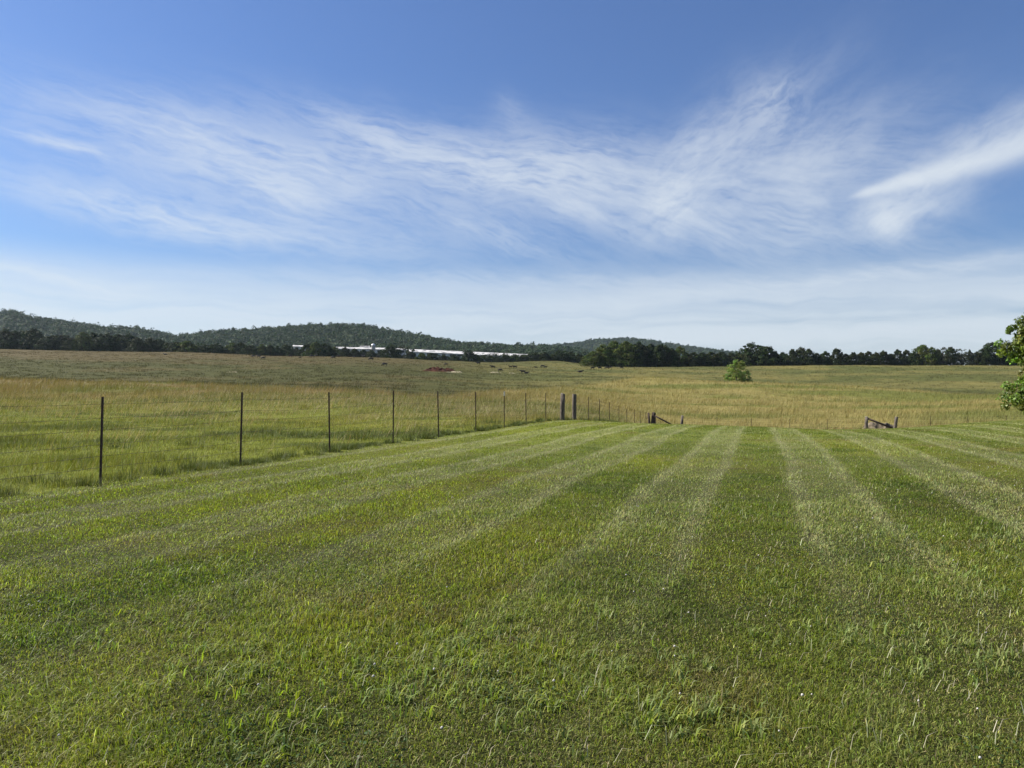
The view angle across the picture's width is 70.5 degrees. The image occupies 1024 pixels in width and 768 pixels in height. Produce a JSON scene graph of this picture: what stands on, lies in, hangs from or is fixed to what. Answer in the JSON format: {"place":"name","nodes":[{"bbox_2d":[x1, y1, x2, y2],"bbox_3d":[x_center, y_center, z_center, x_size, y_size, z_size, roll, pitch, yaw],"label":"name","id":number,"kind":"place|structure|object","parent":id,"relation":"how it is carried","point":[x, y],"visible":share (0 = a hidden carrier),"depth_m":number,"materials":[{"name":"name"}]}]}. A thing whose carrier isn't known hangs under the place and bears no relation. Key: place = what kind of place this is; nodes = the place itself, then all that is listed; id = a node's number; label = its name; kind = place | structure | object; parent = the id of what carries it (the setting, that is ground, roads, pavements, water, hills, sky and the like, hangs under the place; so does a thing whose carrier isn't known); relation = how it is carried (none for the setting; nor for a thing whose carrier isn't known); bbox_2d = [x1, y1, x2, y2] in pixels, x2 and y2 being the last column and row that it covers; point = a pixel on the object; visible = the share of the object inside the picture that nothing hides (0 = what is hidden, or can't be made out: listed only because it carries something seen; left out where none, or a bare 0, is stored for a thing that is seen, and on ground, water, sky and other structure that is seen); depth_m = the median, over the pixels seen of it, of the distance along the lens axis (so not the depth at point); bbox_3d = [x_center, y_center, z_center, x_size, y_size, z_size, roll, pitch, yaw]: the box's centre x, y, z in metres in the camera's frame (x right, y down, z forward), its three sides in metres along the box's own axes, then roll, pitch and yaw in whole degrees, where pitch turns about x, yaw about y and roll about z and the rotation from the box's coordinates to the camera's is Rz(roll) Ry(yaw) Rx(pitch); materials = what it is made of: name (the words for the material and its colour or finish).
{"place":"outdoors","nodes":[
{"label":"outdoors","id":0,"kind":"place"},
{"bbox_2d":[0,420,1023,767],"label":"lawn grass","id":1,"kind":"structure","parent":0,"point":[494,582],"depth_m":5.30,"materials":[{"name":"plant"}]},
{"bbox_2d":[0,316,1023,767],"bbox_3d":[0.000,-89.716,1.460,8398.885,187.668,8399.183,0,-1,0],"label":"ground","id":2,"kind":"structure","parent":0,"point":[920,372],"depth_m":6.76,"materials":[{"name":"plant"}]},
{"bbox_2d":[0,328,19,349],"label":"tree","id":3,"kind":"object","parent":2,"relation":"on","point":[6,333],"visible":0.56,"depth_m":458.73,"materials":[{"name":"green plant"}]},
{"bbox_2d":[3,330,27,349],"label":"tree","id":4,"kind":"object","parent":2,"relation":"on","point":[14,333],"visible":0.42,"depth_m":457.84,"materials":[{"name":"green plant"}]},
{"bbox_2d":[10,327,43,349],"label":"tree","id":5,"kind":"object","parent":2,"relation":"on","point":[31,338],"visible":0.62,"depth_m":456.21,"materials":[{"name":"green plant"}]},
{"bbox_2d":[34,335,63,349],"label":"tree","id":6,"kind":"object","parent":2,"relation":"on","point":[48,339],"visible":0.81,"depth_m":450.75,"materials":[{"name":"green plant"}]},
{"bbox_2d":[48,334,70,349],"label":"tree","id":7,"kind":"object","parent":2,"relation":"on","point":[64,338],"visible":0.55,"depth_m":456.00,"materials":[{"name":"green plant"}]},
{"bbox_2d":[60,336,81,350],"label":"tree","id":8,"kind":"object","parent":2,"relation":"on","point":[67,342],"visible":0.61,"depth_m":450.41,"materials":[{"name":"green plant"}]},
{"bbox_2d":[67,331,95,350],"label":"tree","id":9,"kind":"object","parent":2,"relation":"on","point":[83,339],"visible":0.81,"depth_m":452.75,"materials":[{"name":"green plant"}]},
{"bbox_2d":[81,332,106,350],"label":"tree","id":10,"kind":"object","parent":2,"relation":"on","point":[93,335],"visible":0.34,"depth_m":462.98,"materials":[{"name":"green plant"}]},
{"bbox_2d":[1,342,206,352],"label":"hedge","id":11,"kind":"object","parent":2,"relation":"on","point":[153,347],"visible":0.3,"depth_m":460.06,"materials":[{"name":"plant"}]},
{"bbox_2d":[91,332,119,351],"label":"tree","id":12,"kind":"object","parent":2,"relation":"on","point":[104,340],"visible":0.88,"depth_m":455.93,"materials":[{"name":"green plant"}]},
{"bbox_2d":[102,334,125,351],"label":"tree","id":13,"kind":"object","parent":2,"relation":"on","point":[117,336],"visible":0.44,"depth_m":462.91,"materials":[{"name":"green plant"}]},
{"bbox_2d":[115,333,141,351],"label":"tree","id":14,"kind":"object","parent":2,"relation":"on","point":[127,336],"visible":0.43,"depth_m":463.62,"materials":[{"name":"green plant"}]},
{"bbox_2d":[123,337,148,351],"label":"tree","id":15,"kind":"object","parent":2,"relation":"on","point":[136,341],"visible":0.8,"depth_m":455.10,"materials":[{"name":"green plant"}]},
{"bbox_2d":[138,337,161,351],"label":"tree","id":16,"kind":"object","parent":2,"relation":"on","point":[150,341],"visible":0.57,"depth_m":460.64,"materials":[{"name":"green plant"}]},
{"bbox_2d":[146,339,166,351],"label":"tree","id":17,"kind":"object","parent":2,"relation":"on","point":[160,341],"visible":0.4,"depth_m":465.00,"materials":[{"name":"green plant"}]},
{"bbox_2d":[165,341,187,351],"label":"tree","id":18,"kind":"object","parent":2,"relation":"on","point":[173,345],"visible":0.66,"depth_m":455.58,"materials":[{"name":"green plant"}]},
{"bbox_2d":[173,341,199,352],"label":"tree","id":19,"kind":"object","parent":2,"relation":"on","point":[184,344],"visible":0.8,"depth_m":454.38,"materials":[{"name":"green plant"}]},
{"bbox_2d":[203,343,227,353],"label":"tree","id":20,"kind":"object","parent":2,"relation":"on","point":[217,348],"visible":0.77,"depth_m":462.02,"materials":[{"name":"green plant"}]},
{"bbox_2d":[223,343,241,353],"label":"tree","id":21,"kind":"object","parent":2,"relation":"on","point":[231,345],"visible":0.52,"depth_m":474.18,"materials":[{"name":"green plant"}]},
{"bbox_2d":[232,342,247,354],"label":"tree","id":22,"kind":"object","parent":2,"relation":"on","point":[240,345],"visible":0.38,"depth_m":475.17,"materials":[{"name":"green plant"}]},
{"bbox_2d":[236,344,259,354],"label":"tree","id":23,"kind":"object","parent":2,"relation":"on","point":[250,347],"visible":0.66,"depth_m":464.80,"materials":[{"name":"green plant"}]},
{"bbox_2d":[250,344,272,355],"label":"tree","id":24,"kind":"object","parent":2,"relation":"on","point":[261,347],"visible":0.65,"depth_m":466.01,"materials":[{"name":"green plant"}]},
{"bbox_2d":[263,344,276,355],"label":"tree","id":25,"kind":"object","parent":2,"relation":"on","point":[269,347],"visible":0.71,"depth_m":467.02,"materials":[{"name":"green plant"}]},
{"bbox_2d":[270,346,283,355],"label":"tree","id":26,"kind":"object","parent":2,"relation":"on","point":[277,349],"visible":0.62,"depth_m":469.66,"materials":[{"name":"green plant"}]},
{"bbox_2d":[0,390,560,483],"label":"wire fence","id":27,"kind":"object","parent":2,"relation":"on","point":[101,436],"visible":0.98,"depth_m":15.13,"materials":[{"name":"metal"}]},
{"bbox_2d":[281,344,293,355],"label":"tree","id":28,"kind":"object","parent":2,"relation":"on","point":[284,346],"visible":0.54,"depth_m":475.42,"materials":[{"name":"green plant"}]},
{"bbox_2d":[297,343,315,355],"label":"tree","id":29,"kind":"object","parent":2,"relation":"on","point":[303,348],"visible":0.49,"depth_m":470.19,"materials":[{"name":"green plant"}]},
{"bbox_2d":[0,308,624,366],"bbox_3d":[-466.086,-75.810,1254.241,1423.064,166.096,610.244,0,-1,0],"label":"hill forest","id":30,"kind":"object","parent":2,"relation":"on","point":[299,334],"visible":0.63,"depth_m":1230.02,"materials":[{"name":"plant"}]},
{"bbox_2d":[303,342,327,355],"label":"tree","id":31,"kind":"object","parent":2,"relation":"on","point":[314,345],"visible":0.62,"depth_m":467.41,"materials":[{"name":"green plant"}]},
{"bbox_2d":[315,343,336,356],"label":"tree","id":32,"kind":"object","parent":2,"relation":"on","point":[326,349],"visible":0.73,"depth_m":466.98,"materials":[{"name":"green plant"}]},
{"bbox_2d":[338,347,352,356],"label":"tree","id":33,"kind":"object","parent":2,"relation":"on","point":[345,351],"visible":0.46,"depth_m":465.12,"materials":[{"name":"green plant"}]},
{"bbox_2d":[336,347,405,356],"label":"shed","id":34,"kind":"structure","parent":2,"relation":"on","point":[359,349],"depth_m":863.64,"materials":[{"name":"metal"}]},
{"bbox_2d":[365,349,376,356],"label":"tree","id":35,"kind":"object","parent":2,"relation":"on","point":[370,353],"visible":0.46,"depth_m":470.34,"materials":[{"name":"green plant"}]},
{"bbox_2d":[376,344,402,358],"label":"tree","id":36,"kind":"object","parent":2,"relation":"on","point":[393,350],"visible":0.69,"depth_m":469.93,"materials":[{"name":"green plant"}]},
{"bbox_2d":[210,348,586,362],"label":"hedge","id":37,"kind":"object","parent":2,"relation":"on","point":[482,356],"visible":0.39,"depth_m":472.07,"materials":[{"name":"plant"}]},
{"bbox_2d":[397,345,417,358],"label":"tree","id":38,"kind":"object","parent":2,"relation":"on","point":[405,348],"visible":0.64,"depth_m":475.18,"materials":[{"name":"green plant"}]},
{"bbox_2d":[423,353,440,359],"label":"tree","id":39,"kind":"object","parent":2,"relation":"on","point":[431,356],"visible":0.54,"depth_m":467.26,"materials":[{"name":"green plant"}]},
{"bbox_2d":[424,367,454,371],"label":"red earth bank","id":40,"kind":"structure","parent":2,"relation":"on","point":[436,369],"depth_m":263.03,"materials":[{"name":"soil"}]},
{"bbox_2d":[409,349,529,361],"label":"shed","id":41,"kind":"structure","parent":2,"relation":"on","point":[440,352],"depth_m":868.72,"materials":[{"name":"metal"}]},
{"bbox_2d":[458,350,480,361],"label":"tree","id":42,"kind":"object","parent":2,"relation":"on","point":[467,353],"visible":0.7,"depth_m":467.70,"materials":[{"name":"green plant"}]},
{"bbox_2d":[0,388,948,497],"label":"pasture grass","id":43,"kind":"structure","parent":2,"relation":"on","point":[529,413],"depth_m":30.98,"materials":[{"name":"plant"}]},
{"bbox_2d":[0,349,1023,428],"bbox_3d":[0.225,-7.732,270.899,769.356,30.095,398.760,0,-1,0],"label":"hayfield grass","id":44,"kind":"structure","parent":2,"relation":"on","point":[56,383],"depth_m":135.03,"materials":[{"name":"plant"}]},
{"bbox_2d":[28,442,1022,758],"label":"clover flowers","id":45,"kind":"object","parent":2,"relation":"on","point":[612,650],"visible":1,"depth_m":4.12,"materials":[{"name":"plant"}]},
{"bbox_2d":[538,352,552,360],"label":"tree","id":46,"kind":"object","parent":2,"relation":"on","point":[545,354],"visible":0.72,"depth_m":467.30,"materials":[{"name":"green plant"}]},
{"bbox_2d":[549,350,573,361],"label":"tree","id":47,"kind":"object","parent":2,"relation":"on","point":[555,355],"visible":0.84,"depth_m":469.16,"materials":[{"name":"green plant"}]},
{"bbox_2d":[560,393,564,419],"bbox_3d":[2.745,1.384,39.460,0.261,1.788,0.256,1,-1,0],"label":"gate post","id":48,"kind":"object","parent":2,"relation":"on","point":[562,407],"visible":0.77,"depth_m":39.35,"materials":[{"name":"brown wood"}]},
{"bbox_2d":[572,394,576,419],"bbox_3d":[3.606,1.480,41.972,0.259,1.824,0.260,1,-1,0],"label":"gate post","id":49,"kind":"object","parent":2,"relation":"on","point":[574,396],"visible":0.84,"depth_m":41.87,"materials":[{"name":"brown wood"}]},
{"bbox_2d":[579,351,606,366],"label":"tree","id":50,"kind":"object","parent":2,"relation":"on","point":[589,357],"visible":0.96,"depth_m":387.64,"materials":[{"name":"green plant"}]},
{"bbox_2d":[591,344,620,366],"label":"tree","id":51,"kind":"object","parent":2,"relation":"on","point":[605,350],"visible":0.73,"depth_m":389.24,"materials":[{"name":"green plant"}]},
{"bbox_2d":[576,397,647,422],"bbox_3d":[8.425,2.587,56.037,0.142,3.319,29.761,0,-1,19],"label":"wire fence","id":52,"kind":"object","parent":2,"relation":"on","point":[609,411],"visible":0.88,"depth_m":49.65,"materials":[{"name":"metal"}]},
{"bbox_2d":[596,340,630,366],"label":"tree","id":53,"kind":"object","parent":2,"relation":"on","point":[614,345],"visible":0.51,"depth_m":392.38,"materials":[{"name":"green plant"}]},
{"bbox_2d":[608,341,643,366],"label":"tree","id":54,"kind":"object","parent":2,"relation":"on","point":[622,348],"visible":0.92,"depth_m":387.21,"materials":[{"name":"green plant"}]},
{"bbox_2d":[622,341,653,366],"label":"tree","id":55,"kind":"object","parent":2,"relation":"on","point":[641,348],"visible":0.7,"depth_m":390.41,"materials":[{"name":"green plant"}]},
{"bbox_2d":[593,355,691,366],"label":"hedge","id":56,"kind":"object","parent":2,"relation":"on","point":[649,360],"visible":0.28,"depth_m":393.53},
{"bbox_2d":[640,344,662,366],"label":"tree","id":57,"kind":"object","parent":2,"relation":"on","point":[650,347],"visible":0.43,"depth_m":393.16,"materials":[{"name":"green plant"}]},
{"bbox_2d":[647,412,670,423],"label":"fence corner","id":58,"kind":"object","parent":2,"relation":"on","point":[653,418],"visible":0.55,"depth_m":69.66,"materials":[{"name":"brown wood"}]},
{"bbox_2d":[648,343,677,366],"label":"tree","id":59,"kind":"object","parent":2,"relation":"on","point":[661,348],"visible":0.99,"depth_m":387.27,"materials":[{"name":"green plant"}]},
{"bbox_2d":[663,348,683,366],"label":"tree","id":60,"kind":"object","parent":2,"relation":"on","point":[672,351],"visible":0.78,"depth_m":390.73,"materials":[{"name":"green plant"}]},
{"bbox_2d":[672,346,692,366],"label":"tree","id":61,"kind":"object","parent":2,"relation":"on","point":[679,349],"visible":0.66,"depth_m":393.75,"materials":[{"name":"green plant"}]},
{"bbox_2d":[550,336,823,365],"bbox_3d":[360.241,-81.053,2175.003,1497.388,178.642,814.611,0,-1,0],"label":"hill forest","id":62,"kind":"object","parent":2,"relation":"on","point":[645,342],"visible":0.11,"depth_m":2349.07,"materials":[{"name":"plant"}]},
{"bbox_2d":[681,352,703,366],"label":"tree","id":63,"kind":"object","parent":2,"relation":"on","point":[695,357],"visible":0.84,"depth_m":391.20,"materials":[{"name":"green plant"}]},
{"bbox_2d":[696,352,715,366],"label":"tree","id":64,"kind":"object","parent":2,"relation":"on","point":[703,355],"visible":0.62,"depth_m":393.32,"materials":[{"name":"green plant"}]},
{"bbox_2d":[700,352,722,366],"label":"tree","id":65,"kind":"object","parent":2,"relation":"on","point":[713,356],"visible":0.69,"depth_m":395.04,"materials":[{"name":"green plant"}]},
{"bbox_2d":[712,352,731,366],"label":"tree","id":66,"kind":"object","parent":2,"relation":"on","point":[720,354],"visible":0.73,"depth_m":395.79,"materials":[{"name":"green plant"}]},
{"bbox_2d":[724,352,739,366],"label":"tree","id":67,"kind":"object","parent":2,"relation":"on","point":[730,355],"visible":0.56,"depth_m":395.03,"materials":[{"name":"green plant"}]},
{"bbox_2d":[722,359,752,382],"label":"bush","id":68,"kind":"object","parent":2,"relation":"on","point":[736,375],"visible":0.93,"depth_m":209.51,"materials":[{"name":"green plant"}]},
{"bbox_2d":[738,351,755,365],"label":"tree","id":69,"kind":"object","parent":2,"relation":"on","point":[746,357],"visible":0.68,"depth_m":391.22,"materials":[{"name":"green plant"}]},
{"bbox_2d":[735,342,769,365],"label":"tree","id":70,"kind":"object","parent":2,"relation":"on","point":[750,349],"visible":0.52,"depth_m":394.19,"materials":[{"name":"green plant"}]},
{"bbox_2d":[747,346,781,365],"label":"tree","id":71,"kind":"object","parent":2,"relation":"on","point":[767,350],"visible":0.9,"depth_m":386.58,"materials":[{"name":"green plant"}]},
{"bbox_2d":[694,418,864,428],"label":"wire fence","id":72,"kind":"object","parent":2,"relation":"on","point":[789,423],"visible":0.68,"depth_m":69.46,"materials":[{"name":"metal"}]},
{"bbox_2d":[782,349,800,365],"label":"tree","id":73,"kind":"object","parent":2,"relation":"on","point":[792,353],"visible":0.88,"depth_m":388.07,"materials":[{"name":"green plant"}]},
{"bbox_2d":[793,347,812,365],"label":"tree","id":74,"kind":"object","parent":2,"relation":"on","point":[800,350],"visible":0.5,"depth_m":394.53,"materials":[{"name":"green plant"}]},
{"bbox_2d":[800,348,818,365],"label":"tree","id":75,"kind":"object","parent":2,"relation":"on","point":[808,352],"visible":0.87,"depth_m":390.46,"materials":[{"name":"green plant"}]},
{"bbox_2d":[806,353,825,364],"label":"tree","id":76,"kind":"object","parent":2,"relation":"on","point":[819,360],"visible":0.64,"depth_m":391.71,"materials":[{"name":"green plant"}]},
{"bbox_2d":[820,351,833,364],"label":"tree","id":77,"kind":"object","parent":2,"relation":"on","point":[826,358],"visible":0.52,"depth_m":396.68,"materials":[{"name":"green plant"}]},
{"bbox_2d":[829,348,849,364],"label":"tree","id":78,"kind":"object","parent":2,"relation":"on","point":[836,351],"visible":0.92,"depth_m":391.63,"materials":[{"name":"green plant"}]},
{"bbox_2d":[838,353,856,364],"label":"tree","id":79,"kind":"object","parent":2,"relation":"on","point":[847,357],"visible":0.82,"depth_m":390.53,"materials":[{"name":"green plant"}]},
{"bbox_2d":[690,352,1017,366],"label":"hedge","id":80,"kind":"object","parent":2,"relation":"on","point":[824,357],"visible":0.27,"depth_m":395.50,"materials":[{"name":"plant"}]},
{"bbox_2d":[846,352,862,364],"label":"tree","id":81,"kind":"object","parent":2,"relation":"on","point":[854,357],"visible":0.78,"depth_m":391.36,"materials":[{"name":"green plant"}]},
{"bbox_2d":[853,352,869,364],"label":"tree","id":82,"kind":"object","parent":2,"relation":"on","point":[861,355],"visible":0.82,"depth_m":391.57,"materials":[{"name":"green plant"}]},
{"bbox_2d":[869,352,885,364],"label":"tree","id":83,"kind":"object","parent":2,"relation":"on","point":[876,356],"visible":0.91,"depth_m":392.72,"materials":[{"name":"green plant"}]},
{"bbox_2d":[863,422,892,428],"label":"earth mound","id":84,"kind":"object","parent":2,"relation":"on","point":[874,425],"visible":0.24,"depth_m":71.27,"materials":[{"name":"brown soil"}]},
{"bbox_2d":[865,417,897,428],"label":"fence brace","id":85,"kind":"object","parent":2,"relation":"on","point":[880,423],"visible":0.69,"depth_m":69.13,"materials":[{"name":"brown wood"}]},
{"bbox_2d":[879,350,889,364],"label":"tree","id":86,"kind":"object","parent":2,"relation":"on","point":[884,353],"visible":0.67,"depth_m":393.50,"materials":[{"name":"green plant"}]},
{"bbox_2d":[884,353,899,365],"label":"tree","id":87,"kind":"object","parent":2,"relation":"on","point":[894,362],"visible":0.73,"depth_m":393.94,"materials":[{"name":"green plant"}]},
{"bbox_2d":[891,349,906,365],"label":"tree","id":88,"kind":"object","parent":2,"relation":"on","point":[898,353],"visible":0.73,"depth_m":395.20,"materials":[{"name":"green plant"}]},
{"bbox_2d":[900,350,916,365],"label":"tree","id":89,"kind":"object","parent":2,"relation":"on","point":[906,352],"visible":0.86,"depth_m":393.93,"materials":[{"name":"green plant"}]},
{"bbox_2d":[904,351,923,365],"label":"tree","id":90,"kind":"object","parent":2,"relation":"on","point":[915,355],"visible":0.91,"depth_m":391.25,"materials":[{"name":"green plant"}]},
{"bbox_2d":[910,345,938,365],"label":"tree","id":91,"kind":"object","parent":2,"relation":"on","point":[920,350],"visible":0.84,"depth_m":391.57,"materials":[{"name":"green plant"}]},
{"bbox_2d":[921,347,944,365],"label":"tree","id":92,"kind":"object","parent":2,"relation":"on","point":[935,352],"visible":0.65,"depth_m":392.18,"materials":[{"name":"green plant"}]},
{"bbox_2d":[936,347,951,364],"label":"tree","id":93,"kind":"object","parent":2,"relation":"on","point":[945,354],"visible":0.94,"depth_m":389.98,"materials":[{"name":"green plant"}]},
{"bbox_2d":[898,416,1006,425],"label":"wire fence","id":94,"kind":"object","parent":2,"relation":"on","point":[933,419],"visible":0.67,"depth_m":69.17,"materials":[{"name":"metal"}]},
{"bbox_2d":[943,347,963,365],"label":"tree","id":95,"kind":"object","parent":2,"relation":"on","point":[951,350],"visible":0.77,"depth_m":391.67,"materials":[{"name":"green plant"}]},
{"bbox_2d":[952,349,968,364],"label":"tree","id":96,"kind":"object","parent":2,"relation":"on","point":[964,355],"visible":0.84,"depth_m":392.31,"materials":[{"name":"green plant"}]},
{"bbox_2d":[964,349,976,364],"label":"tree","id":97,"kind":"object","parent":2,"relation":"on","point":[971,359],"visible":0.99,"depth_m":388.88,"materials":[{"name":"green plant"}]},
{"bbox_2d":[965,351,989,364],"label":"tree","id":98,"kind":"object","parent":2,"relation":"on","point":[977,355],"visible":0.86,"depth_m":387.48,"materials":[{"name":"green plant"}]},
{"bbox_2d":[975,350,997,365],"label":"tree","id":99,"kind":"object","parent":2,"relation":"on","point":[988,353],"visible":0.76,"depth_m":386.47,"materials":[{"name":"green plant"}]},
{"bbox_2d":[979,342,1014,365],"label":"tree","id":100,"kind":"object","parent":2,"relation":"on","point":[990,349],"visible":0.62,"depth_m":388.64,"materials":[{"name":"green plant"}]},
{"bbox_2d":[993,315,1023,414],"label":"tree","id":101,"kind":"object","parent":2,"relation":"on","point":[1016,355],"visible":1,"depth_m":30.36,"materials":[{"name":"green plant"}]},
{"bbox_2d":[0,0,1023,364],"label":"sky","id":102,"kind":"structure","parent":0,"point":[819,176],"materials":[{"name":"blue"}]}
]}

